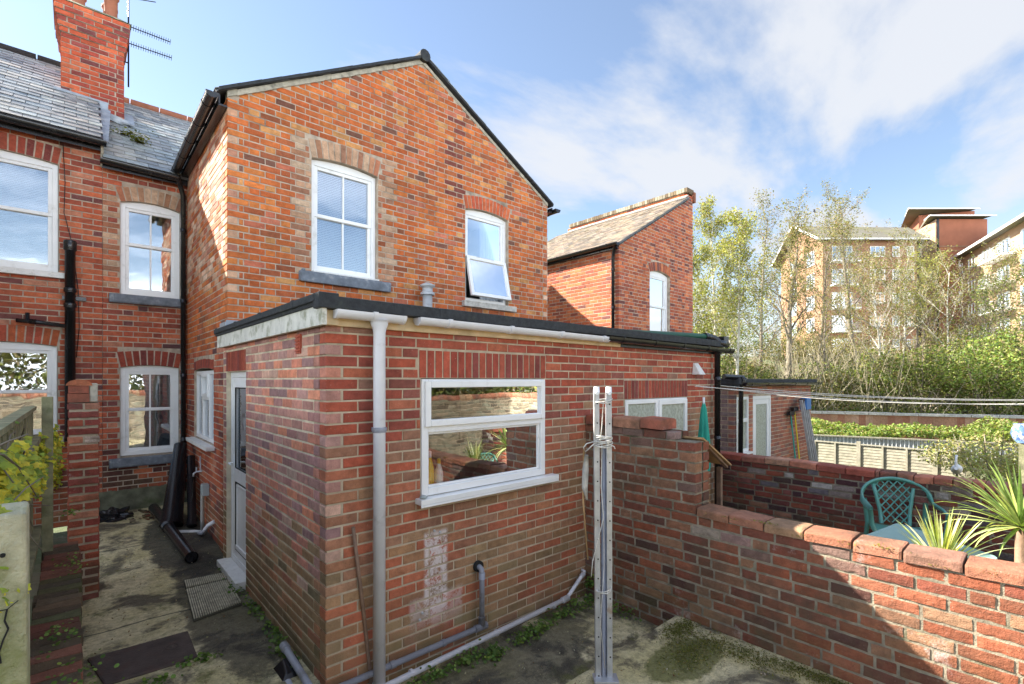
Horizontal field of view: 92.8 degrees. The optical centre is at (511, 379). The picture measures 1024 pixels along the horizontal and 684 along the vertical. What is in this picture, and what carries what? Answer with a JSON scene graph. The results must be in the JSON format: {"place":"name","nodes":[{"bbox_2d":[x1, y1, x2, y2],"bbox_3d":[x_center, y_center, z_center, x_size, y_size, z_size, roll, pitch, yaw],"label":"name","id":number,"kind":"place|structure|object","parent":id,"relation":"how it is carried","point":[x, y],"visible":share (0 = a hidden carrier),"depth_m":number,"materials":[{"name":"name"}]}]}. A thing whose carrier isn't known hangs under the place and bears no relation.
{"place":"outdoors","nodes":[
{"label":"outdoors","id":0,"kind":"place"},
{"bbox_2d":[81,502,320,683],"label":"concrete path","id":1,"kind":"structure","parent":0,"point":[150,599],"depth_m":4.14,"materials":[{"name":"grey concrete"}]},
{"bbox_2d":[0,43,106,527],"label":"terraced house","id":2,"kind":"structure","parent":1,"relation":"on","point":[52,141],"depth_m":6.42,"materials":[{"name":"red brick"}]},
{"bbox_2d":[0,342,56,434],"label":"window","id":3,"kind":"structure","parent":2,"relation":"in","point":[28,372],"depth_m":7.38,"materials":[{"name":"white plastic"}]},
{"bbox_2d":[0,150,57,271],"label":"window","id":4,"kind":"structure","parent":2,"relation":"in","point":[28,185],"depth_m":6.36,"materials":[{"name":"white plastic"}]},
{"bbox_2d":[30,541,83,683],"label":"brick wall","id":5,"kind":"structure","parent":1,"relation":"on","point":[57,600],"depth_m":2.94,"materials":[{"name":"red brick"}]},
{"bbox_2d":[0,501,29,683],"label":"concrete post","id":6,"kind":"object","parent":5,"relation":"on","point":[15,615],"visible":1,"depth_m":1.13,"materials":[{"name":"beige concrete"}]},
{"bbox_2d":[0,397,52,581],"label":"wooden fence","id":7,"kind":"object","parent":5,"relation":"on","point":[23,417],"visible":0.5,"depth_m":4.04,"materials":[{"name":"grey wood"}]},
{"bbox_2d":[0,421,65,627],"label":"ivy plant","id":8,"kind":"object","parent":7,"relation":"attached to","point":[24,472],"visible":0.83,"depth_m":2.18,"materials":[{"name":"green plant"}]},
{"bbox_2d":[34,500,119,683],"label":"weeds","id":9,"kind":"object","parent":5,"relation":"on","point":[71,630],"visible":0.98,"depth_m":2.62,"materials":[{"name":"green plant"}]},
{"bbox_2d":[66,379,99,600],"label":"brick pier","id":10,"kind":"structure","parent":1,"relation":"on","point":[83,452],"depth_m":4.39,"materials":[{"name":"brick"},{"name":"mortar"}]},
{"bbox_2d":[99,506,133,522],"bbox_3d":[-5.364,1.815,6.491,0.493,0.234,0.493,0,0,19],"label":"bin bag","id":11,"kind":"object","parent":1,"relation":"on","point":[111,514],"visible":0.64,"depth_m":6.42,"materials":[{"name":"black plastic"}]},
{"bbox_2d":[124,509,153,522],"bbox_3d":[-5.013,1.839,6.700,0.577,0.063,0.607,0,0,-42],"label":"rubble","id":12,"kind":"object","parent":1,"relation":"on","point":[145,515],"visible":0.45,"depth_m":6.61,"materials":[{"name":"brick"}]},
{"bbox_2d":[87,631,197,683],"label":"drain cover","id":13,"kind":"object","parent":1,"relation":"on","point":[138,660],"visible":0.98,"depth_m":3.47,"materials":[{"name":"metal"}]},
{"bbox_2d":[159,442,186,527],"bbox_3d":[-4.480,1.389,6.447,0.264,1.062,0.813,0,0,-31],"label":"drain pipe","id":14,"kind":"object","parent":1,"relation":"on","point":[173,508],"visible":0.83,"depth_m":6.37,"materials":[{"name":"black plastic"}]},
{"bbox_2d":[148,504,198,563],"bbox_3d":[-4.201,1.841,5.991,2.177,0.255,0.140,0,0,45],"label":"drain pipe","id":15,"kind":"object","parent":1,"relation":"on","point":[182,545],"visible":1,"depth_m":5.65,"materials":[{"name":"black plastic"}]},
{"bbox_2d":[187,455,196,527],"bbox_3d":[-4.231,1.458,6.441,0.117,0.873,0.642,0,0,-34],"label":"drain pipe","id":16,"kind":"object","parent":1,"relation":"on","point":[191,508],"visible":0.97,"depth_m":6.38,"materials":[{"name":"black plastic"}]},
{"bbox_2d":[122,568,299,683],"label":"weeds","id":17,"kind":"object","parent":1,"relation":"on","point":[205,654],"visible":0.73,"depth_m":3.63,"materials":[{"name":"green plant"}]},
{"bbox_2d":[184,573,241,621],"bbox_3d":[-2.769,1.974,4.502,0.367,0.041,0.955,0,0,-38],"label":"door mat","id":18,"kind":"object","parent":1,"relation":"on","point":[208,596],"depth_m":4.44,"materials":[{"name":"rubber"}]},
{"bbox_2d":[53,0,560,552],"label":"terraced house","id":19,"kind":"structure","parent":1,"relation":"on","point":[399,180],"depth_m":6.87,"materials":[{"name":"red brick"}]},
{"bbox_2d":[109,126,152,144],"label":"weeds","id":20,"kind":"object","parent":19,"relation":"on","point":[131,133],"visible":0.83,"depth_m":7.44,"materials":[{"name":"green plant"}]},
{"bbox_2d":[124,0,171,86],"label":"tv aerial","id":21,"kind":"object","parent":19,"relation":"attached to","point":[150,50],"visible":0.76,"depth_m":8.26,"materials":[{"name":"grey metal"},{"name":"aluminium"}]},
{"bbox_2d":[120,366,178,455],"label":"window","id":22,"kind":"structure","parent":19,"relation":"in","point":[148,394],"depth_m":7.14,"materials":[{"name":"white plastic"}]},
{"bbox_2d":[120,202,178,298],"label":"window","id":23,"kind":"structure","parent":19,"relation":"in","point":[149,234],"depth_m":8.34,"materials":[{"name":"white plastic"}]},
{"bbox_2d":[191,456,201,501],"bbox_3d":[-4.190,1.423,6.422,0.156,0.845,0.220,0,0,-42],"label":"garden tap","id":24,"kind":"object","parent":19,"relation":"attached to","point":[196,471],"visible":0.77,"depth_m":6.34,"materials":[{"name":"metal"}]},
{"bbox_2d":[179,483,214,534],"bbox_3d":[-3.859,1.621,6.041,0.705,0.643,0.226,0,0,25],"label":"drain pipe","id":25,"kind":"object","parent":19,"relation":"attached to","point":[204,489],"visible":0.97,"depth_m":6.09,"materials":[{"name":"grey plastic"}]},
{"bbox_2d":[186,370,214,451],"bbox_3d":[-4.055,0.367,6.395,0.180,0.975,1.414,0,0,-42],"label":"window","id":26,"kind":"structure","parent":19,"relation":"in","point":[205,379],"depth_m":6.47,"materials":[{"name":"white plastic"}]},
{"bbox_2d":[312,160,374,278],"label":"window","id":27,"kind":"structure","parent":19,"relation":"in","point":[343,198],"depth_m":6.50,"materials":[{"name":"white plastic"}]},
{"bbox_2d":[465,210,511,304],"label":"window","id":28,"kind":"structure","parent":19,"relation":"in","point":[486,276],"depth_m":7.95,"materials":[{"name":"white plastic"}]},
{"bbox_2d":[0,0,1023,355],"label":"sky","id":29,"kind":"structure","parent":0,"point":[607,106],"materials":[{"name":"blue"}]},
{"bbox_2d":[30,356,1023,624],"bbox_3d":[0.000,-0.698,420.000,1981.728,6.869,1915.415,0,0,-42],"label":"ground","id":30,"kind":"structure","parent":0,"point":[60,534],"depth_m":7.02,"materials":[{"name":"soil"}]},
{"bbox_2d":[214,291,734,683],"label":"brick extension","id":31,"kind":"object","parent":30,"relation":"on","point":[342,416],"visible":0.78,"depth_m":3.87,"materials":[{"name":"brown brick"}]},
{"bbox_2d":[420,282,434,306],"bbox_3d":[-1.194,-0.938,6.887,0.210,0.875,0.210,0,0,-42],"label":"roof flue","id":32,"kind":"object","parent":31,"relation":"on","point":[427,293],"visible":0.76,"depth_m":6.82,"materials":[{"name":"grey plastic"}]},
{"bbox_2d":[429,451,433,483],"bbox_3d":[-0.644,0.717,3.811,0.071,0.326,0.071,0,0,-42],"label":"bottle","id":33,"kind":"object","parent":31,"relation":"on","point":[431,469],"visible":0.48,"depth_m":3.79,"materials":[{"name":"yellow plastic"}]},
{"bbox_2d":[434,458,442,482],"bbox_3d":[-0.575,0.747,3.832,0.071,0.265,0.071,0,0,-42],"label":"bottle","id":34,"kind":"object","parent":31,"relation":"on","point":[438,475],"visible":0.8,"depth_m":3.81,"materials":[{"name":"white plastic"}]},
{"bbox_2d":[415,378,558,508],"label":"window","id":35,"kind":"structure","parent":31,"relation":"in","point":[482,432],"depth_m":4.36,"materials":[{"name":"white plastic"}]},
{"bbox_2d":[625,397,686,430],"bbox_3d":[1.723,0.515,5.792,1.324,0.590,0.082,0,0,-42],"label":"window","id":36,"kind":"structure","parent":31,"relation":"in","point":[676,407],"depth_m":5.80,"materials":[{"name":"white plastic"}]},
{"bbox_2d":[695,386,1022,400],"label":"washing line","id":37,"kind":"object","parent":31,"relation":"attached to","point":[869,397],"visible":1,"depth_m":6.39,"materials":[{"name":"white plastic"}]},
{"bbox_2d":[696,385,1023,404],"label":"washing line","id":38,"kind":"object","parent":31,"relation":"attached to","point":[873,400],"visible":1,"depth_m":6.26,"materials":[{"name":"white plastic"}]},
{"bbox_2d":[720,385,1023,399],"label":"washing line","id":39,"kind":"object","parent":31,"relation":"attached to","point":[882,396],"visible":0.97,"depth_m":6.62,"materials":[{"name":"white plastic"}]},
{"bbox_2d":[547,187,695,332],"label":"terraced house","id":40,"kind":"structure","parent":30,"relation":"on","point":[630,267],"depth_m":11.28,"materials":[{"name":"red brick"}]},
{"bbox_2d":[650,271,666,330],"bbox_3d":[3.347,-1.728,11.316,0.838,1.548,0.070,0,0,-42],"label":"window","id":41,"kind":"structure","parent":40,"relation":"in","point":[658,282],"depth_m":11.39,"materials":[{"name":"white glass"}]},
{"bbox_2d":[693,226,717,333],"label":"birch tree","id":42,"kind":"object","parent":30,"relation":"on","point":[696,257],"visible":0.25,"depth_m":22.33,"materials":[{"name":"green plant"}]},
{"bbox_2d":[566,616,852,683],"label":"raised slab","id":43,"kind":"structure","parent":30,"relation":"on","point":[635,656],"depth_m":3.41,"materials":[{"name":"concrete"}]},
{"bbox_2d":[582,387,618,683],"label":"clothes post","id":44,"kind":"object","parent":43,"relation":"on","point":[603,674],"visible":1,"depth_m":3.21,"materials":[{"name":"metal"}]},
{"bbox_2d":[649,616,848,683],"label":"weeds","id":45,"kind":"object","parent":43,"relation":"on","point":[678,628],"visible":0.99,"depth_m":3.54,"materials":[{"name":"green plant"}]},
{"bbox_2d":[693,195,751,342],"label":"birch tree","id":46,"kind":"object","parent":30,"relation":"on","point":[711,225],"visible":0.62,"depth_m":24.37,"materials":[{"name":"green plant"}]},
{"bbox_2d":[711,329,751,378],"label":"bush","id":47,"kind":"object","parent":30,"relation":"on","point":[724,361],"visible":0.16,"depth_m":23.38,"materials":[{"name":"green plant"}]},
{"bbox_2d":[703,206,791,374],"bbox_3d":[10.183,-2.802,21.881,3.076,9.297,4.265,0,0,-7],"label":"birch tree","id":48,"kind":"object","parent":30,"relation":"on","point":[732,248],"visible":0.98,"depth_m":21.30,"materials":[{"name":"green plant"}]},
{"bbox_2d":[693,297,818,366],"bbox_3d":[16.424,-3.248,36.356,9.970,5.954,8.410,0,0,-30],"label":"bush","id":49,"kind":"object","parent":30,"relation":"on","point":[764,334],"visible":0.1,"depth_m":35.14,"materials":[{"name":"green plant"}]},
{"bbox_2d":[722,341,789,378],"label":"bush","id":50,"kind":"object","parent":30,"relation":"on","point":[766,365],"visible":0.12,"depth_m":25.20,"materials":[{"name":"green plant"}]},
{"bbox_2d":[736,187,800,371],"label":"tree","id":51,"kind":"object","parent":30,"relation":"on","point":[768,282],"visible":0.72,"depth_m":27.04,"materials":[{"name":"green plant"}]},
{"bbox_2d":[739,366,801,378],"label":"bush","id":52,"kind":"object","parent":30,"relation":"on","point":[764,376],"visible":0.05,"depth_m":23.57,"materials":[{"name":"green plant"}]},
{"bbox_2d":[720,374,821,459],"bbox_3d":[4.467,1.276,10.434,4.300,2.763,2.602,0,0,-42],"label":"brick extension","id":53,"kind":"object","parent":30,"relation":"on","point":[756,423],"visible":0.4,"depth_m":9.22,"materials":[{"name":"red brick"}]},
{"bbox_2d":[736,397,752,453],"bbox_3d":[4.088,0.810,8.632,0.575,1.020,0.120,0,0,-42],"label":"window","id":54,"kind":"structure","parent":53,"relation":"in","point":[746,399],"depth_m":8.75,"materials":[{"name":"white plastic"}]},
{"bbox_2d":[752,392,1023,403],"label":"washing line","id":55,"kind":"object","parent":53,"relation":"attached to","point":[851,400],"visible":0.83,"depth_m":7.83,"materials":[{"name":"white plastic"}]},
{"bbox_2d":[746,184,829,378],"bbox_3d":[17.205,-5.399,30.774,5.521,13.138,4.104,0,0,-27],"label":"tree","id":56,"kind":"object","parent":30,"relation":"on","point":[792,283],"visible":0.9,"depth_m":30.16,"materials":[{"name":"green plant"}]},
{"bbox_2d":[787,411,795,458],"bbox_3d":[5.766,1.621,9.922,0.270,1.962,0.234,0,0,-42],"label":"broom","id":57,"kind":"object","parent":30,"relation":"on","point":[790,413],"visible":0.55,"depth_m":9.96,"materials":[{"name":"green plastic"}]},
{"bbox_2d":[790,407,799,458],"bbox_3d":[5.891,1.581,10.007,0.270,2.041,0.234,0,0,-42],"label":"broom","id":58,"kind":"object","parent":30,"relation":"on","point":[794,408],"visible":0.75,"depth_m":10.04,"materials":[{"name":"yellow plastic"}]},
{"bbox_2d":[757,325,848,375],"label":"bush","id":59,"kind":"object","parent":30,"relation":"on","point":[784,341],"visible":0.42,"depth_m":34.94,"materials":[{"name":"green plant"}]},
{"bbox_2d":[585,413,1023,683],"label":"garden wall","id":60,"kind":"structure","parent":30,"relation":"on","point":[861,611],"depth_m":3.46,"materials":[{"name":"brick"}]},
{"bbox_2d":[691,511,993,571],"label":"weeds","id":61,"kind":"object","parent":60,"relation":"on","point":[878,544],"visible":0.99,"depth_m":3.18,"materials":[{"name":"green plant"}]},
{"bbox_2d":[799,398,817,461],"bbox_3d":[6.221,1.492,10.140,0.545,2.224,0.375,0,0,-42],"label":"folded airer","id":62,"kind":"object","parent":30,"relation":"on","point":[805,406],"visible":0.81,"depth_m":10.10,"materials":[{"name":"metal"}]},
{"bbox_2d":[775,281,866,392],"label":"tree","id":63,"kind":"object","parent":30,"relation":"on","point":[818,331],"visible":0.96,"depth_m":25.87,"materials":[{"name":"green plant"}]},
{"bbox_2d":[783,368,860,410],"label":"bush","id":64,"kind":"object","parent":30,"relation":"on","point":[835,384],"visible":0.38,"depth_m":23.51,"materials":[{"name":"green plant"}]},
{"bbox_2d":[756,200,893,377],"bbox_3d":[20.101,-5.545,32.736,7.596,12.425,6.331,0,0,7],"label":"tree","id":65,"kind":"object","parent":30,"relation":"on","point":[834,235],"visible":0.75,"depth_m":31.78,"materials":[{"name":"green plant"}]},
{"bbox_2d":[783,178,900,356],"bbox_3d":[24.859,-7.559,36.217,6.976,15.084,6.992,0,0,-42],"label":"tree","id":66,"kind":"object","parent":30,"relation":"on","point":[847,245],"visible":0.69,"depth_m":35.90,"materials":[{"name":"green plant"}]},
{"bbox_2d":[793,359,906,411],"bbox_3d":[17.371,0.305,25.100,5.301,2.840,4.763,0,0,-42],"label":"bush","id":67,"kind":"object","parent":30,"relation":"on","point":[867,380],"visible":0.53,"depth_m":24.03,"materials":[{"name":"green plant"}]},
{"bbox_2d":[801,323,910,376],"bbox_3d":[25.585,-2.150,35.883,7.337,4.147,8.500,0,0,22],"label":"bush","id":68,"kind":"object","parent":30,"relation":"on","point":[847,349],"visible":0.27,"depth_m":35.10,"materials":[{"name":"green plant"}]},
{"bbox_2d":[717,321,1023,414],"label":"bare twigs","id":69,"kind":"object","parent":30,"relation":"on","point":[817,369],"visible":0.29,"depth_m":23.35,"materials":[{"name":"plant"}]},
{"bbox_2d":[720,451,1023,561],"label":"garden wall","id":70,"kind":"structure","parent":30,"relation":"on","point":[824,494],"depth_m":6.08,"materials":[{"name":"brick"}]},
{"bbox_2d":[951,455,962,476],"bbox_3d":[8.492,2.031,9.301,0.301,1.218,0.170,0,0,-42],"label":"swan ornament","id":71,"kind":"object","parent":70,"relation":"on","point":[956,468],"visible":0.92,"depth_m":9.23,"materials":[{"name":"white ceramic"}]},
{"bbox_2d":[833,246,922,393],"bbox_3d":[20.445,-2.962,27.320,5.862,9.290,4.048,0,0,-42],"label":"birch tree","id":72,"kind":"object","parent":30,"relation":"on","point":[874,308],"visible":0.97,"depth_m":26.88,"materials":[{"name":"green plant"}]},
{"bbox_2d":[771,208,996,355],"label":"apartment block","id":73,"kind":"structure","parent":30,"relation":"on","point":[961,229],"depth_m":65.99,"materials":[{"name":"beige brick"}]},
{"bbox_2d":[832,269,851,283],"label":"balcony door","id":74,"kind":"structure","parent":73,"relation":"in","point":[834,269],"depth_m":61.96,"materials":[{"name":"white glass"}]},
{"bbox_2d":[832,315,851,330],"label":"balcony door","id":75,"kind":"structure","parent":73,"relation":"in","point":[836,327],"depth_m":61.96,"materials":[{"name":"white glass"}]},
{"bbox_2d":[870,246,884,256],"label":"window","id":76,"kind":"structure","parent":73,"relation":"in","point":[872,248],"depth_m":61.96,"materials":[{"name":"white glass"}]},
{"bbox_2d":[815,440,965,477],"bbox_3d":[10.603,2.256,13.931,0.080,0.888,3.477,0,0,-42],"label":"panel fence","id":77,"kind":"object","parent":30,"relation":"on","point":[857,453],"visible":0.63,"depth_m":13.97,"materials":[{"name":"beige wood"}]},
{"bbox_2d":[846,349,942,409],"bbox_3d":[20.150,0.024,26.089,4.421,3.398,4.549,0,0,26],"label":"bush","id":78,"kind":"object","parent":30,"relation":"on","point":[878,369],"visible":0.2,"depth_m":25.57,"materials":[{"name":"green plant"}]},
{"bbox_2d":[848,218,962,355],"bbox_3d":[26.574,-5.308,33.891,5.378,11.263,5.016,0,0,10],"label":"birch tree","id":79,"kind":"object","parent":30,"relation":"on","point":[908,253],"visible":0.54,"depth_m":33.37,"materials":[{"name":"green plant"}]},
{"bbox_2d":[813,434,1018,464],"bbox_3d":[13.014,2.260,15.700,5.683,0.720,0.120,0,0,27],"label":"corrugated sheet","id":80,"kind":"object","parent":30,"relation":"on","point":[900,442],"visible":0.16,"depth_m":15.93,"materials":[{"name":"metal"}]},
{"bbox_2d":[810,411,1023,442],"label":"retaining wall","id":81,"kind":"structure","parent":30,"relation":"on","point":[888,418],"depth_m":19.62,"materials":[{"name":"brick"}]},
{"bbox_2d":[811,415,1023,441],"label":"hedge","id":82,"kind":"object","parent":30,"relation":"on","point":[930,431],"visible":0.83,"depth_m":17.27,"materials":[{"name":"green plant"}]},
{"bbox_2d":[811,374,1023,414],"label":"bank ivy","id":83,"kind":"object","parent":30,"relation":"on","point":[884,409],"visible":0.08,"depth_m":23.56,"materials":[{"name":"green plant"}]},
{"bbox_2d":[852,338,992,413],"bbox_3d":[19.940,-0.203,23.782,5.153,4.143,5.202,0,0,-42],"label":"bush","id":84,"kind":"object","parent":30,"relation":"on","point":[921,372],"visible":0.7,"depth_m":23.21,"materials":[{"name":"green plant"}]},
{"bbox_2d":[880,239,978,360],"bbox_3d":[24.826,-3.756,29.929,4.271,9.696,6.305,0,0,19],"label":"tree","id":85,"kind":"object","parent":30,"relation":"on","point":[918,300],"visible":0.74,"depth_m":29.49,"materials":[{"name":"green plant"}]},
{"bbox_2d":[878,324,989,384],"bbox_3d":[26.567,-1.532,31.229,8.116,4.705,6.027,0,0,-42],"label":"bush","id":86,"kind":"object","parent":30,"relation":"on","point":[941,337],"visible":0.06,"depth_m":31.15,"materials":[{"name":"green plant"}]},
{"bbox_2d":[897,248,990,409],"bbox_3d":[23.826,-2.802,26.472,4.057,9.150,3.986,0,0,3],"label":"birch tree","id":87,"kind":"object","parent":30,"relation":"on","point":[955,298],"visible":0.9,"depth_m":26.58,"materials":[{"name":"green plant"}]},
{"bbox_2d":[898,330,1019,413],"bbox_3d":[22.352,-0.293,25.466,4.592,4.246,6.490,0,0,25],"label":"bush","id":88,"kind":"object","parent":30,"relation":"on","point":[948,353],"visible":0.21,"depth_m":23.82,"materials":[{"name":"green plant"}]},
{"bbox_2d":[909,433,1018,482],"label":"bush","id":89,"kind":"object","parent":30,"relation":"on","point":[999,460],"visible":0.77,"depth_m":11.29,"materials":[{"name":"green plant"}]},
{"bbox_2d":[926,327,1023,414],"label":"bush","id":90,"kind":"object","parent":30,"relation":"on","point":[974,372],"visible":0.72,"depth_m":21.83,"materials":[{"name":"green plant"}]},
{"bbox_2d":[941,252,1023,396],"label":"tree","id":91,"kind":"object","parent":30,"relation":"on","point":[992,313],"visible":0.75,"depth_m":24.70,"materials":[{"name":"green plant"}]},
{"bbox_2d":[950,213,1023,352],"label":"apartment block","id":92,"kind":"structure","parent":30,"relation":"on","point":[1013,229],"depth_m":56.09,"materials":[{"name":"brick"}]},
{"bbox_2d":[997,236,1009,252],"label":"window","id":93,"kind":"structure","parent":92,"relation":"in","point":[1005,244],"depth_m":54.00,"materials":[{"name":"white glass"}]},
{"bbox_2d":[950,326,1023,383],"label":"bush","id":94,"kind":"object","parent":30,"relation":"on","point":[1020,332],"visible":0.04,"depth_m":30.71,"materials":[{"name":"green plant"}]},
{"bbox_2d":[953,235,1023,374],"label":"tree","id":95,"kind":"object","parent":30,"relation":"on","point":[1005,262],"visible":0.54,"depth_m":30.72,"materials":[{"name":"green plant"}]},
{"bbox_2d":[960,326,1023,414],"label":"bush","id":96,"kind":"object","parent":30,"relation":"on","point":[1014,394],"visible":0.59,"depth_m":21.76,"materials":[{"name":"green plant"}]},
{"bbox_2d":[984,253,1023,413],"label":"tree","id":97,"kind":"object","parent":30,"relation":"on","point":[1019,319],"visible":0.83,"depth_m":23.77,"materials":[{"name":"green plant"}]},
{"bbox_2d":[400,596,657,683],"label":"yard","id":98,"kind":"structure","parent":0,"point":[566,664],"depth_m":3.85,"materials":[{"name":"concrete"}]},
{"bbox_2d":[351,526,372,683],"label":"wooden pole","id":99,"kind":"object","parent":98,"relation":"on","point":[364,620],"visible":0.85,"depth_m":3.29,"materials":[{"name":"wood"}]},
{"bbox_2d":[85,516,811,683],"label":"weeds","id":100,"kind":"object","parent":98,"relation":"on","point":[451,669],"visible":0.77,"depth_m":3.84,"materials":[{"name":"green plant"}]},
{"bbox_2d":[407,574,641,683],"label":"weeds","id":101,"kind":"object","parent":98,"relation":"on","point":[492,653],"visible":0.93,"depth_m":3.94,"materials":[{"name":"green plant"}]},
{"bbox_2d":[1010,423,1023,483],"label":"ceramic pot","id":102,"kind":"object","parent":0,"point":[1017,432],"visible":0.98,"depth_m":7.57,"materials":[{"name":"ceramic"}]},
{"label":"neighbour yard","id":103,"kind":"structure","parent":0,"visible":0},
{"bbox_2d":[698,397,710,470],"bbox_3d":[2.427,1.170,6.167,0.188,1.900,0.162,0,0,-42],"label":"garden parasol","id":104,"kind":"object","parent":103,"relation":"on","point":[703,431],"visible":0.49,"depth_m":6.14,"materials":[{"name":"green fabric"}]},
{"bbox_2d":[682,436,731,505],"bbox_3d":[1.646,1.302,4.557,0.670,1.635,0.640,0,0,-42],"label":"wooden shelter","id":105,"kind":"object","parent":103,"relation":"on","point":[716,456],"visible":0.06,"depth_m":4.54,"materials":[{"name":"brown wood"}]},
{"bbox_2d":[860,477,949,537],"bbox_3d":[4.293,1.622,5.378,0.722,1.003,0.661,0,0,24],"label":"garden chair","id":106,"kind":"object","parent":103,"relation":"on","point":[868,513],"visible":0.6,"depth_m":5.57,"materials":[{"name":"green plastic"}]},
{"bbox_2d":[867,523,997,558],"bbox_3d":[3.451,1.761,4.081,0.774,0.722,1.324,0,0,-4],"label":"garden table","id":107,"kind":"object","parent":103,"relation":"on","point":[893,531],"visible":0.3,"depth_m":4.40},
{"bbox_2d":[895,506,1007,555],"bbox_3d":[2.922,1.489,3.300,0.720,1.262,0.658,0,0,-32],"label":"yucca plant","id":108,"kind":"object","parent":103,"relation":"on","point":[933,537],"visible":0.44,"depth_m":3.36,"materials":[{"name":"green plant"}]},
{"bbox_2d":[924,456,1023,563],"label":"yucca plant","id":109,"kind":"object","parent":103,"relation":"on","point":[1011,510],"visible":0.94,"depth_m":3.77,"materials":[{"name":"green plant"}]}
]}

